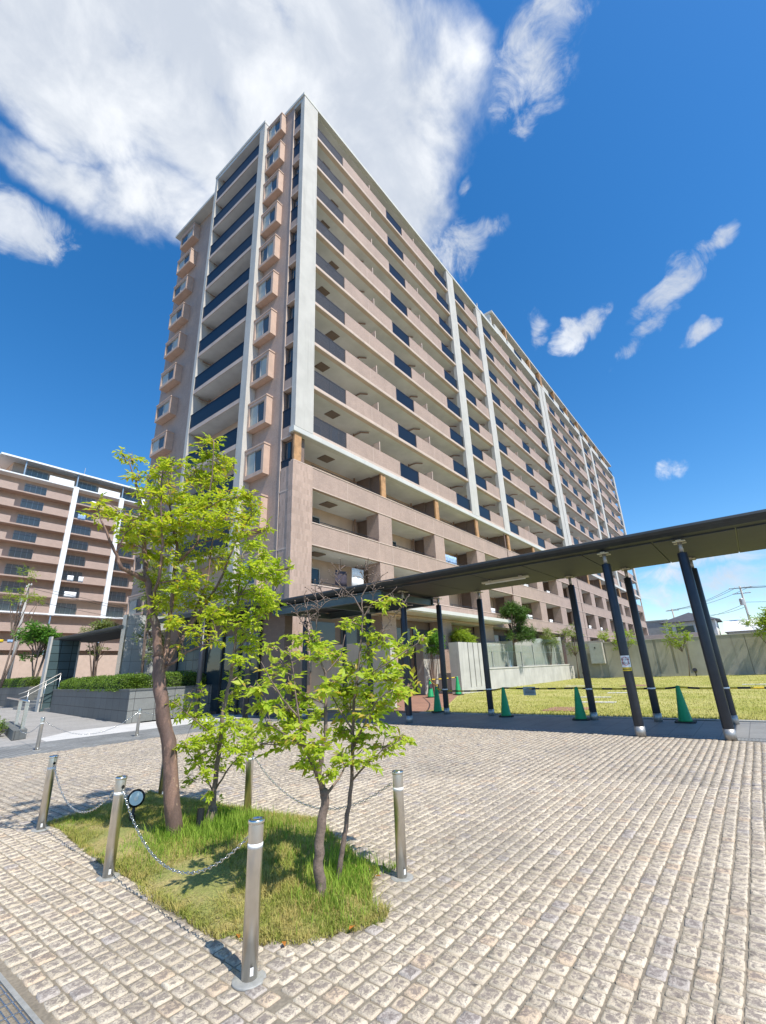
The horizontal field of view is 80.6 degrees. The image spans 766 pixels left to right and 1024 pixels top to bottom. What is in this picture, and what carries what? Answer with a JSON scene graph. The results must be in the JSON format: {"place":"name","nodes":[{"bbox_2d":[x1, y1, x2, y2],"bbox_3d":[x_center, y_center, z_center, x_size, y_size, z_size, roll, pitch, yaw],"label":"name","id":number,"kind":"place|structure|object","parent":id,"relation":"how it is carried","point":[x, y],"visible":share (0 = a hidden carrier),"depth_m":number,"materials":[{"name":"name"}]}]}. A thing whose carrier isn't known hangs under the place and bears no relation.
{"place":"outdoors","nodes":[
{"label":"outdoors","id":0,"kind":"place"},
{"bbox_2d":[0,707,136,746],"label":"plaza paving","id":1,"kind":"structure","parent":0,"point":[65,722],"depth_m":17.56,"materials":[{"name":"grey concrete"}]},
{"bbox_2d":[3,697,29,740],"bbox_3d":[-13.021,7.132,15.899,0.412,1.050,7.662,14,-25,-39],"label":"plaza handrail","id":2,"kind":"object","parent":1,"relation":"on","point":[13,732],"visible":1,"depth_m":13.69,"materials":[{"name":"silver metal"}]},
{"bbox_2d":[0,686,38,707],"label":"stone planter","id":3,"kind":"object","parent":1,"relation":"on","point":[12,692],"visible":0.18,"depth_m":32.25,"materials":[{"name":"stone"}]},
{"bbox_2d":[0,676,40,687],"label":"clipped hedge","id":4,"kind":"object","parent":3,"relation":"on","point":[17,682],"visible":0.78,"depth_m":32.14,"materials":[{"name":"green plant"}]},
{"bbox_2d":[0,563,45,687],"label":"sparse tree","id":5,"kind":"object","parent":3,"relation":"on","point":[15,629],"visible":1,"depth_m":36.25,"materials":[{"name":"green plant"}]},
{"bbox_2d":[10,619,61,678],"bbox_3d":[-25.027,10.141,32.758,2.972,4.770,3.207,-4,-19,5],"label":"bushy tree","id":6,"kind":"object","parent":3,"relation":"on","point":[39,635],"visible":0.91,"depth_m":32.49,"materials":[{"name":"green plant"}]},
{"bbox_2d":[13,697,49,711],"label":"stone steps","id":7,"kind":"structure","parent":1,"relation":"on","point":[32,704],"depth_m":28.47,"materials":[{"name":"grey stone"}]},
{"bbox_2d":[49,685,211,723],"bbox_3d":[-12.873,9.502,22.893,13.230,1.190,5.990,-17,-24,35],"label":"stone planter","id":8,"kind":"object","parent":1,"relation":"on","point":[121,705],"visible":0.51,"depth_m":18.83,"materials":[{"name":"stone"}]},
{"bbox_2d":[57,672,152,691],"bbox_3d":[-14.096,8.483,22.355,1.587,0.854,11.980,15,-26,-41],"label":"clipped hedge","id":9,"kind":"object","parent":8,"relation":"on","point":[115,682],"visible":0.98,"depth_m":19.06,"materials":[{"name":"green plant"}]},
{"bbox_2d":[131,560,180,673],"bbox_3d":[-11.387,5.214,22.092,2.259,6.416,2.426,-17,-24,35],"label":"loose tree","id":10,"kind":"object","parent":8,"relation":"on","point":[148,626],"visible":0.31,"depth_m":21.80,"materials":[{"name":"green plant"}]},
{"bbox_2d":[150,670,206,687],"bbox_3d":[-8.482,7.644,20.721,1.555,0.858,4.148,-13,-22,29],"label":"clipped hedge","id":11,"kind":"object","parent":8,"relation":"on","point":[181,679],"visible":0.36,"depth_m":19.57,"materials":[{"name":"green plant"}]},
{"bbox_2d":[34,601,292,717],"bbox_3d":[-12.157,7.568,22.767,19.800,4.700,2.890,-17,-24,35],"label":"entrance porch","id":12,"kind":"object","parent":1,"relation":"on","point":[62,655],"visible":0.42,"depth_m":20.98,"materials":[{"name":"black metal"}]},
{"bbox_2d":[78,617,118,676],"bbox_3d":[-19.837,9.711,31.121,1.807,4.892,2.551,-17,-24,35],"label":"multi stem tree","id":13,"kind":"object","parent":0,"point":[96,649],"visible":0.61,"depth_m":31.17,"materials":[{"name":"green plant"}]},
{"bbox_2d":[0,710,339,758],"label":"path","id":14,"kind":"structure","parent":0,"point":[14,751],"depth_m":12.28,"materials":[{"name":"grey concrete"}]},
{"bbox_2d":[41,707,336,741],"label":"white paving","id":15,"kind":"structure","parent":0,"point":[120,728],"depth_m":14.87,"materials":[{"name":"white concrete"}]},
{"bbox_2d":[0,720,765,1023],"bbox_3d":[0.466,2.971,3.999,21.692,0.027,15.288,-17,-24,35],"label":"cobble paving","id":16,"kind":"structure","parent":0,"point":[43,989],"depth_m":3.24,"materials":[{"name":"stone"}]},
{"bbox_2d":[0,972,43,1023],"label":"drain grating","id":17,"kind":"object","parent":16,"relation":"in","point":[26,1009],"visible":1,"depth_m":2.23,"materials":[{"name":"black"}]},
{"bbox_2d":[31,755,58,832],"bbox_3d":[-3.761,3.139,5.063,0.176,0.732,0.176,-14,-22,30],"label":"bollard","id":18,"kind":"object","parent":16,"relation":"on","point":[45,800],"visible":0.98,"depth_m":5.03,"materials":[{"name":"silver metal"}]},
{"bbox_2d":[95,775,127,882],"bbox_3d":[-2.247,2.631,3.786,0.176,0.732,0.176,-13,-22,27],"label":"bollard","id":19,"kind":"object","parent":16,"relation":"on","point":[109,874],"visible":0.96,"depth_m":3.75,"materials":[{"name":"silver metal"}]},
{"bbox_2d":[53,765,113,812],"bbox_3d":[-3.005,2.772,4.461,1.933,0.322,0.025,-19,-25,39],"label":"chain","id":20,"kind":"object","parent":19,"relation":"hanging from","point":[87,811],"visible":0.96,"depth_m":4.44,"materials":[{"name":"silver metal"}]},
{"bbox_2d":[46,789,400,945],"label":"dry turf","id":21,"kind":"structure","parent":16,"relation":"on","point":[146,810],"depth_m":3.44,"materials":[{"name":"green plant"}]},
{"bbox_2d":[127,789,144,821],"bbox_3d":[-2.739,3.273,4.994,0.176,0.400,0.224,6,-21,-24],"label":"spotlight","id":22,"kind":"object","parent":21,"relation":"on","point":[135,798],"visible":0.87,"depth_m":4.94,"materials":[{"name":"black plastic"}]},
{"bbox_2d":[76,432,276,835],"bbox_3d":[-2.312,1.035,4.946,2.102,4.628,1.345,10,-23,-31],"label":"tree","id":23,"kind":"object","parent":21,"relation":"on","point":[161,657],"visible":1,"depth_m":5.05,"materials":[{"name":"green plant"}]},
{"bbox_2d":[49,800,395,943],"bbox_3d":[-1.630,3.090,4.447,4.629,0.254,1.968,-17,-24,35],"label":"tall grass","id":24,"kind":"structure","parent":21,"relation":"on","point":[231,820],"depth_m":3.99,"materials":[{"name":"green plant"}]},
{"bbox_2d":[165,532,294,824],"bbox_3d":[-1.720,1.777,5.172,1.387,3.408,0.988,3,-20,-14],"label":"tree","id":25,"kind":"object","parent":21,"relation":"on","point":[263,596],"visible":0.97,"depth_m":5.19,"materials":[{"name":"green plant"}]},
{"bbox_2d":[244,751,253,811],"bbox_3d":[-1.527,3.078,5.146,0.176,0.732,0.176,-12,-21,24],"label":"bollard","id":26,"kind":"object","parent":21,"relation":"on","point":[248,782],"visible":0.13,"depth_m":5.12,"materials":[{"name":"silver metal"}]},
{"bbox_2d":[253,755,391,809],"bbox_3d":[-0.705,2.673,4.396,0.025,0.351,2.250,16,-26,-42],"label":"chain","id":27,"kind":"object","parent":26,"relation":"hanging from","point":[273,782],"visible":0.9,"depth_m":4.28,"materials":[{"name":"silver metal"}]},
{"bbox_2d":[231,579,363,897],"bbox_3d":[-0.624,1.621,3.399,0.936,2.315,0.913,-3,-19,3],"label":"tree","id":28,"kind":"object","parent":21,"relation":"on","point":[293,712],"visible":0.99,"depth_m":3.39,"materials":[{"name":"green plant"}]},
{"bbox_2d":[327,558,436,880],"bbox_3d":[-0.055,1.662,3.887,0.987,2.514,0.842,-17,-24,35],"label":"tree","id":29,"kind":"object","parent":21,"relation":"on","point":[353,691],"visible":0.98,"depth_m":3.83,"materials":[{"name":"green plant"}]},
{"bbox_2d":[231,816,265,991],"bbox_3d":[-0.716,2.112,2.485,0.176,0.732,0.176,-17,-24,35],"label":"bollard","id":30,"kind":"object","parent":16,"relation":"on","point":[249,976],"visible":1,"depth_m":2.43,"materials":[{"name":"silver metal"}]},
{"bbox_2d":[122,789,247,874],"bbox_3d":[-1.485,2.284,3.166,1.971,0.371,0.025,-19,-25,39],"label":"chain","id":31,"kind":"object","parent":30,"relation":"hanging from","point":[198,870],"visible":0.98,"depth_m":3.04,"materials":[{"name":"silver metal"}]},
{"bbox_2d":[391,769,412,881],"bbox_3d":[0.132,2.459,3.571,0.176,0.732,0.176,-15,-23,32],"label":"bollard","id":32,"kind":"object","parent":16,"relation":"on","point":[402,874],"visible":0.99,"depth_m":3.53,"materials":[{"name":"silver metal"}]},
{"bbox_2d":[0,0,765,634],"label":"sky","id":33,"kind":"structure","parent":0,"point":[591,174],"materials":[{"name":"blue"}]},
{"bbox_2d":[386,693,457,712],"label":"brick path","id":34,"kind":"structure","parent":0,"point":[421,703],"depth_m":20.61,"materials":[{"name":"red brick"}]},
{"bbox_2d":[310,640,396,707],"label":"concrete wall","id":35,"kind":"structure","parent":34,"relation":"on","point":[317,671],"depth_m":20.16,"materials":[{"name":"grey concrete"}]},
{"bbox_2d":[415,644,439,693],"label":"concrete wall panel","id":36,"kind":"structure","parent":34,"relation":"on","point":[423,673],"depth_m":27.89,"materials":[{"name":"grey concrete"}]},
{"bbox_2d":[424,629,446,693],"bbox_3d":[3.246,8.819,26.634,1.598,3.658,1.967,-17,-24,35],"label":"shrub","id":37,"kind":"object","parent":34,"relation":"on","point":[432,648],"visible":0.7,"depth_m":26.52,"materials":[{"name":"green plant"}]},
{"bbox_2d":[438,666,575,692],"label":"terrace","id":38,"kind":"structure","parent":0,"point":[571,668],"depth_m":27.68,"materials":[{"name":"concrete"}]},
{"bbox_2d":[449,626,477,642],"bbox_3d":[5.386,9.134,29.921,2.335,3.136,1.762,8,-22,-28],"label":"shrub","id":39,"kind":"object","parent":38,"relation":"on","point":[460,635],"visible":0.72,"depth_m":29.85,"materials":[{"name":"green plant"}]},
{"bbox_2d":[498,599,537,666],"bbox_3d":[10.757,9.616,35.631,3.104,5.347,3.568,-9,-20,19],"label":"pruned tree","id":40,"kind":"object","parent":38,"relation":"on","point":[516,613],"visible":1,"depth_m":35.47,"materials":[{"name":"green plant"}]},
{"bbox_2d":[487,637,564,667],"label":"concrete wall","id":41,"kind":"structure","parent":38,"relation":"on","point":[504,648],"depth_m":38.31,"materials":[{"name":"grey concrete"}]},
{"bbox_2d":[538,627,560,664],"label":"feathery tree","id":42,"kind":"object","parent":38,"relation":"on","point":[548,637],"visible":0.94,"depth_m":42.33,"materials":[{"name":"green plant"}]},
{"bbox_2d":[272,509,765,740],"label":"walkway","id":43,"kind":"structure","parent":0,"point":[685,545],"depth_m":11.72,"materials":[{"name":"black metal"}]},
{"bbox_2d":[481,575,528,584],"bbox_3d":[3.590,1.999,13.331,1.450,0.128,0.100,-17,-24,35],"label":"fluorescent light","id":44,"kind":"object","parent":43,"relation":"hanging from","point":[519,577],"visible":1,"depth_m":13.28,"materials":[{"name":"white plastic"}]},
{"bbox_2d":[499,687,513,717],"bbox_3d":[3.789,5.912,14.077,0.440,0.850,0.440,-6,-20,11],"label":"traffic cone","id":45,"kind":"object","parent":43,"relation":"on","point":[505,710],"visible":1,"depth_m":13.96,"materials":[{"name":"green plastic"}]},
{"bbox_2d":[304,718,765,741],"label":"walkway edge","id":46,"kind":"object","parent":43,"relation":"attached to","point":[624,733],"depth_m":10.40,"materials":[{"name":"grey concrete"}]},
{"bbox_2d":[572,687,589,720],"bbox_3d":[5.439,5.317,12.568,0.440,0.850,0.440,-11,-21,23],"label":"traffic cone","id":47,"kind":"object","parent":43,"relation":"on","point":[580,714],"visible":1,"depth_m":12.44,"materials":[{"name":"green plastic"}]},
{"bbox_2d":[437,686,765,691],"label":"barrier rope","id":48,"kind":"object","parent":43,"relation":"attached to","point":[673,687],"visible":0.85,"depth_m":12.33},
{"bbox_2d":[674,685,696,723],"bbox_3d":[7.429,4.772,11.243,0.440,0.850,0.440,-17,-24,35],"label":"traffic cone","id":49,"kind":"object","parent":43,"relation":"on","point":[684,716],"visible":1,"depth_m":11.13,"materials":[{"name":"green plastic"}]},
{"bbox_2d":[327,674,765,719],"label":"lawn","id":50,"kind":"structure","parent":0,"point":[665,692],"depth_m":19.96,"materials":[{"name":"green plant"}]},
{"bbox_2d":[448,642,485,693],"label":"concrete wall panel","id":51,"kind":"structure","parent":50,"relation":"on","point":[466,664],"depth_m":27.33,"materials":[{"name":"grey concrete"}]},
{"bbox_2d":[489,664,570,688],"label":"garden wall","id":52,"kind":"structure","parent":50,"relation":"on","point":[500,677],"depth_m":34.82,"materials":[{"name":"concrete"}]},
{"bbox_2d":[556,622,586,678],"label":"tree","id":53,"kind":"object","parent":50,"relation":"on","point":[568,632],"visible":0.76,"depth_m":44.31,"materials":[{"name":"green plant"}]},
{"bbox_2d":[596,628,637,650],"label":"tree","id":54,"kind":"object","parent":50,"relation":"on","point":[601,635],"visible":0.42,"depth_m":42.27,"materials":[{"name":"green plant"}]},
{"bbox_2d":[660,621,693,675],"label":"tree","id":55,"kind":"object","parent":50,"relation":"on","point":[686,636],"visible":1,"depth_m":39.53,"materials":[{"name":"green plant"}]},
{"bbox_2d":[738,607,765,642],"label":"tree","id":56,"kind":"object","parent":50,"relation":"on","point":[761,622],"visible":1,"depth_m":36.25,"materials":[{"name":"green plant"}]},
{"bbox_3d":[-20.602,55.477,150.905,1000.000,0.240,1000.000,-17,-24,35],"label":"ground","id":57,"kind":"structure","parent":0,"visible":0},
{"bbox_2d":[6,583,31,678],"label":"utility pole","id":58,"kind":"object","parent":57,"relation":"on","point":[13,652],"visible":0.54,"depth_m":51.43,"materials":[{"name":"grey concrete"}]},
{"bbox_2d":[0,452,145,679],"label":"apartment block","id":59,"kind":"structure","parent":57,"relation":"on","point":[50,537],"depth_m":82.41,"materials":[{"name":"beige paint"}]},
{"bbox_2d":[0,599,20,610],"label":"sliding window","id":60,"kind":"structure","parent":59,"relation":"in","point":[5,606],"depth_m":75.49,"materials":[{"name":"grey glass"}]},
{"bbox_2d":[0,581,25,593],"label":"sliding window","id":61,"kind":"structure","parent":59,"relation":"in","point":[10,584],"depth_m":76.54,"materials":[{"name":"grey glass"}]},
{"bbox_2d":[4,563,29,575],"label":"sliding window","id":62,"kind":"structure","parent":59,"relation":"in","point":[10,570],"depth_m":77.38,"materials":[{"name":"grey glass"}]},
{"bbox_2d":[8,546,32,558],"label":"sliding window","id":63,"kind":"structure","parent":59,"relation":"in","point":[15,553],"depth_m":78.53,"materials":[{"name":"grey glass"}]},
{"bbox_2d":[12,530,36,542],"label":"sliding window","id":64,"kind":"structure","parent":59,"relation":"in","point":[17,536],"depth_m":79.52,"materials":[{"name":"grey glass"}]},
{"bbox_2d":[16,514,40,526],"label":"sliding window","id":65,"kind":"structure","parent":59,"relation":"in","point":[28,521],"depth_m":80.53,"materials":[{"name":"grey glass"}]},
{"bbox_2d":[20,499,43,510],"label":"sliding window","id":66,"kind":"structure","parent":59,"relation":"in","point":[25,504],"depth_m":81.50,"materials":[{"name":"grey glass"}]},
{"bbox_2d":[24,483,46,495],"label":"sliding window","id":67,"kind":"structure","parent":59,"relation":"in","point":[27,488],"depth_m":82.48,"materials":[{"name":"grey glass"}]},
{"bbox_2d":[54,603,76,614],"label":"sliding window","id":68,"kind":"structure","parent":59,"relation":"in","point":[62,610],"depth_m":81.80,"materials":[{"name":"grey glass"}]},
{"bbox_2d":[64,555,84,565],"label":"sliding window","id":69,"kind":"structure","parent":59,"relation":"in","point":[79,562],"depth_m":84.77,"materials":[{"name":"grey glass"}]},
{"bbox_2d":[68,539,87,550],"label":"sliding window","id":70,"kind":"structure","parent":59,"relation":"in","point":[72,545],"depth_m":85.79,"materials":[{"name":"grey glass"}]},
{"bbox_2d":[106,607,123,617],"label":"sliding window","id":71,"kind":"structure","parent":59,"relation":"in","point":[110,611],"depth_m":88.02,"materials":[{"name":"grey glass"}]},
{"bbox_2d":[108,591,125,601],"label":"sliding window","id":72,"kind":"structure","parent":59,"relation":"in","point":[118,597],"depth_m":89.05,"materials":[{"name":"grey glass"}]},
{"bbox_2d":[126,92,648,708],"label":"apartment block","id":73,"kind":"structure","parent":57,"relation":"on","point":[354,374],"depth_m":32.23,"materials":[{"name":"beige paint"}]},
{"bbox_2d":[126,592,145,614],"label":"bay window","id":74,"kind":"structure","parent":73,"relation":"in","point":[133,601],"depth_m":29.50,"materials":[{"name":"beige paint"}]},
{"bbox_2d":[133,548,158,572],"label":"bay window","id":75,"kind":"structure","parent":73,"relation":"in","point":[137,567],"depth_m":30.63,"materials":[{"name":"pink paint"}]},
{"bbox_2d":[149,430,173,459],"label":"bay window","id":76,"kind":"structure","parent":73,"relation":"in","point":[161,445],"depth_m":33.15,"materials":[{"name":"pink paint"}]},
{"bbox_2d":[154,395,178,425],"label":"bay window","id":77,"kind":"structure","parent":73,"relation":"in","point":[166,410],"depth_m":34.14,"materials":[{"name":"beige paint"}]},
{"bbox_2d":[159,362,182,392],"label":"bay window","id":78,"kind":"structure","parent":73,"relation":"in","point":[171,376],"depth_m":35.12,"materials":[{"name":"beige paint"}]},
{"bbox_2d":[164,331,186,361],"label":"bay window","id":79,"kind":"structure","parent":73,"relation":"in","point":[175,346],"depth_m":36.08,"materials":[{"name":"beige paint"}]},
{"bbox_2d":[168,302,190,332],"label":"bay window","id":80,"kind":"structure","parent":73,"relation":"in","point":[180,315],"depth_m":37.07,"materials":[{"name":"beige paint"}]},
{"bbox_2d":[172,274,193,304],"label":"bay window","id":81,"kind":"structure","parent":73,"relation":"in","point":[184,288],"depth_m":38.04,"materials":[{"name":"beige paint"}]},
{"bbox_2d":[176,248,197,278],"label":"bay window","id":82,"kind":"structure","parent":73,"relation":"in","point":[187,262],"depth_m":39.04,"materials":[{"name":"pink paint"}]},
{"bbox_2d":[180,222,200,252],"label":"bay window","id":83,"kind":"structure","parent":73,"relation":"in","point":[190,237],"depth_m":39.99,"materials":[{"name":"pink paint"}]},
{"bbox_2d":[237,551,263,590],"bbox_3d":[-6.498,2.930,22.083,1.670,1.770,0.428,-17,-24,35],"label":"bay window","id":84,"kind":"structure","parent":73,"relation":"in","point":[246,556],"depth_m":21.85,"materials":[{"name":"pink paint"}]},
{"bbox_2d":[240,494,267,533],"bbox_3d":[-6.611,0.148,23.057,1.670,1.770,0.428,-17,-24,35],"label":"bay window","id":85,"kind":"structure","parent":73,"relation":"in","point":[264,500],"depth_m":22.72,"materials":[{"name":"pink paint"}]},
{"bbox_2d":[243,441,270,482],"bbox_3d":[-6.724,-2.635,24.032,1.670,1.770,0.428,-17,-24,35],"label":"bay window","id":86,"kind":"structure","parent":73,"relation":"in","point":[256,466],"depth_m":23.83,"materials":[{"name":"pink paint"}]},
{"bbox_2d":[247,393,272,434],"bbox_3d":[-6.837,-5.417,25.006,1.670,1.770,0.428,-17,-24,35],"label":"bay window","id":87,"kind":"structure","parent":73,"relation":"in","point":[259,410],"depth_m":24.81,"materials":[{"name":"pink paint"}]},
{"bbox_2d":[250,349,274,389],"bbox_3d":[-6.950,-8.199,25.981,1.670,1.770,0.428,-17,-24,35],"label":"bay window","id":88,"kind":"structure","parent":73,"relation":"in","point":[262,367],"depth_m":25.79,"materials":[{"name":"beige paint"}]},
{"bbox_2d":[253,307,276,347],"bbox_3d":[-7.063,-10.981,26.955,1.670,1.770,0.428,-17,-24,35],"label":"bay window","id":89,"kind":"structure","parent":73,"relation":"in","point":[265,324],"depth_m":26.76,"materials":[{"name":"beige paint"}]},
{"bbox_2d":[255,269,278,308],"bbox_3d":[-7.176,-13.763,27.930,1.670,1.770,0.428,-17,-24,35],"label":"bay window","id":90,"kind":"structure","parent":73,"relation":"in","point":[267,287],"depth_m":27.74,"materials":[{"name":"beige paint"}]},
{"bbox_2d":[258,233,280,272],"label":"bay window","id":91,"kind":"structure","parent":73,"relation":"in","point":[269,252],"depth_m":28.71,"materials":[{"name":"beige paint"}]},
{"bbox_2d":[260,200,281,238],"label":"bay window","id":92,"kind":"structure","parent":73,"relation":"in","point":[271,218],"depth_m":29.69,"materials":[{"name":"beige paint"}]},
{"bbox_2d":[263,169,283,206],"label":"bay window","id":93,"kind":"structure","parent":73,"relation":"in","point":[273,187],"depth_m":30.67,"materials":[{"name":"beige paint"}]},
{"bbox_2d":[265,139,284,176],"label":"bay window","id":94,"kind":"structure","parent":73,"relation":"in","point":[275,157],"depth_m":31.64,"materials":[{"name":"beige paint"}]},
{"bbox_2d":[267,112,286,148],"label":"bay window","id":95,"kind":"structure","parent":73,"relation":"in","point":[277,129],"depth_m":32.60,"materials":[{"name":"beige paint"}]},
{"bbox_2d":[310,621,334,670],"bbox_3d":[-3.083,6.597,22.261,0.065,2.300,2.000,-17,-24,35],"label":"ground floor window","id":96,"kind":"structure","parent":73,"relation":"in","point":[327,629],"depth_m":22.68,"materials":[{"name":"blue glass"}]},
{"bbox_2d":[341,625,366,644],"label":"ground floor window","id":97,"kind":"structure","parent":73,"relation":"in","point":[353,637],"depth_m":24.31,"materials":[{"name":"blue glass"}]},
{"bbox_2d":[352,568,363,585],"bbox_3d":[-1.386,3.710,25.112,0.058,1.100,1.003,-17,-24,35],"label":"laundry","id":98,"kind":"object","parent":73,"relation":"hanging from","point":[355,579],"visible":0.69,"depth_m":25.08,"materials":[{"name":"white fabric"}]},
{"bbox_2d":[412,629,429,666],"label":"ground floor window","id":99,"kind":"structure","parent":73,"relation":"in","point":[414,632],"depth_m":28.73,"materials":[{"name":"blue glass"}]},
{"bbox_2d":[419,711,765,722],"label":"kerb","id":100,"kind":"structure","parent":57,"relation":"on","point":[700,719],"depth_m":12.71,"materials":[{"name":"grey concrete"}]},
{"bbox_2d":[431,686,443,712],"bbox_3d":[1.925,6.669,16.098,0.440,0.850,0.440,-2,-19,-2],"label":"traffic cone","id":101,"kind":"object","parent":100,"relation":"on","point":[437,706],"visible":0.97,"depth_m":15.97,"materials":[{"name":"green plastic"}]},
{"bbox_2d":[645,619,667,634],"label":"grey building","id":102,"kind":"structure","parent":57,"relation":"on","point":[653,627],"depth_m":68.85,"materials":[{"name":"grey"}]},
{"bbox_2d":[565,632,765,677],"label":"boundary wall","id":103,"kind":"structure","parent":57,"relation":"on","point":[743,653],"depth_m":40.05,"materials":[{"name":"grey concrete"}]},
{"bbox_2d":[588,642,605,663],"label":"meter cabinet","id":104,"kind":"object","parent":103,"relation":"attached to","point":[597,654],"visible":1,"depth_m":43.91,"materials":[{"name":"metal"}]},
{"bbox_2d":[626,632,715,640],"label":"carport","id":105,"kind":"object","parent":57,"relation":"on","point":[660,636],"visible":0.08,"depth_m":44.33,"materials":[{"name":"grey metal"}]},
{"bbox_2d":[658,613,721,634],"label":"house","id":106,"kind":"structure","parent":57,"relation":"on","point":[689,621],"depth_m":60.31,"materials":[{"name":"stone"}]},
{"bbox_2d":[723,618,763,633],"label":"warehouse","id":107,"kind":"structure","parent":57,"relation":"on","point":[732,627],"depth_m":57.59,"materials":[{"name":"white metal"}]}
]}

